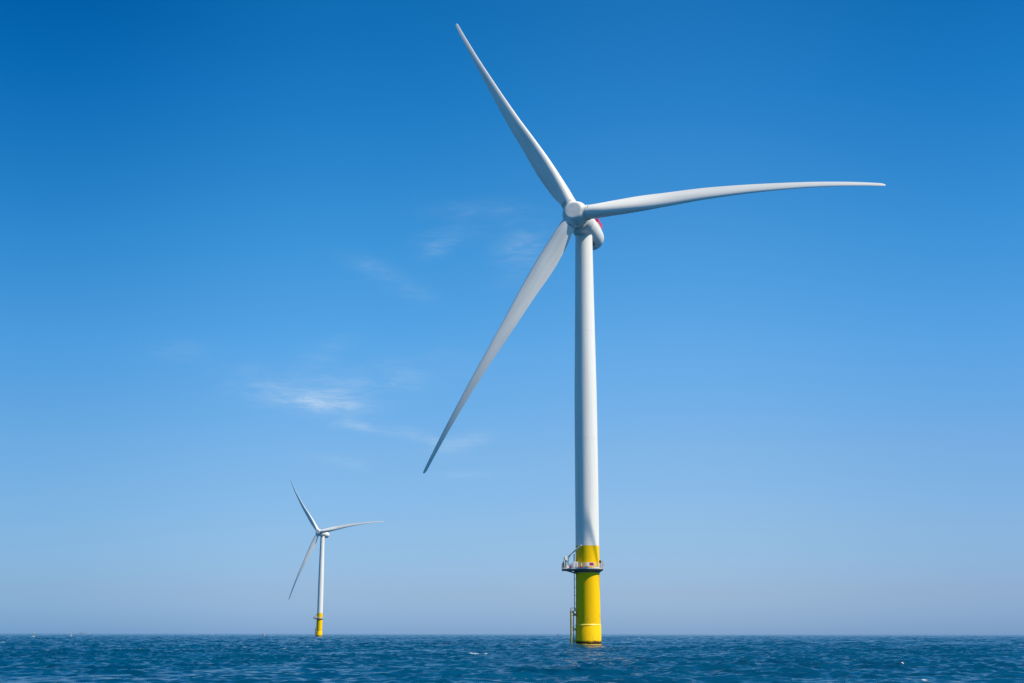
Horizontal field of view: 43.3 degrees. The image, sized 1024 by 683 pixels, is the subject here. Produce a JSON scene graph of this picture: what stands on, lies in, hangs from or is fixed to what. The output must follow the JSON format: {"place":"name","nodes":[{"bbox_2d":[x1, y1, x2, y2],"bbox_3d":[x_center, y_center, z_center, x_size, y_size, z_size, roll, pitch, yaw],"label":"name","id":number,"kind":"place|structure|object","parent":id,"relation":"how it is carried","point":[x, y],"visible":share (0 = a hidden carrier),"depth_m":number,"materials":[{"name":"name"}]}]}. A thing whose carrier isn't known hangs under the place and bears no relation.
{"place":"outdoors","nodes":[
{"label":"outdoors","id":0,"kind":"place"},
{"bbox_2d":[0,633,1023,682],"bbox_3d":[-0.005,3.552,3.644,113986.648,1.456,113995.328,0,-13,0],"label":"water","id":1,"kind":"structure","parent":0,"point":[414,658],"depth_m":133.17,"materials":[{"name":"blue liquid"}]},
{"bbox_2d":[289,479,382,635],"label":"offshore wind turbine","id":2,"kind":"object","parent":1,"relation":"in","point":[323,534],"visible":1,"depth_m":1375.63,"materials":[{"name":"white metal"}]},
{"bbox_2d":[423,24,885,644],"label":"offshore wind turbine","id":3,"kind":"object","parent":1,"relation":"in","point":[581,224],"visible":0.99,"depth_m":327.76,"materials":[{"name":"white metal"}]},
{"bbox_2d":[0,0,1023,634],"label":"sky","id":4,"kind":"structure","parent":0,"point":[248,248],"materials":[{"name":"blue"}]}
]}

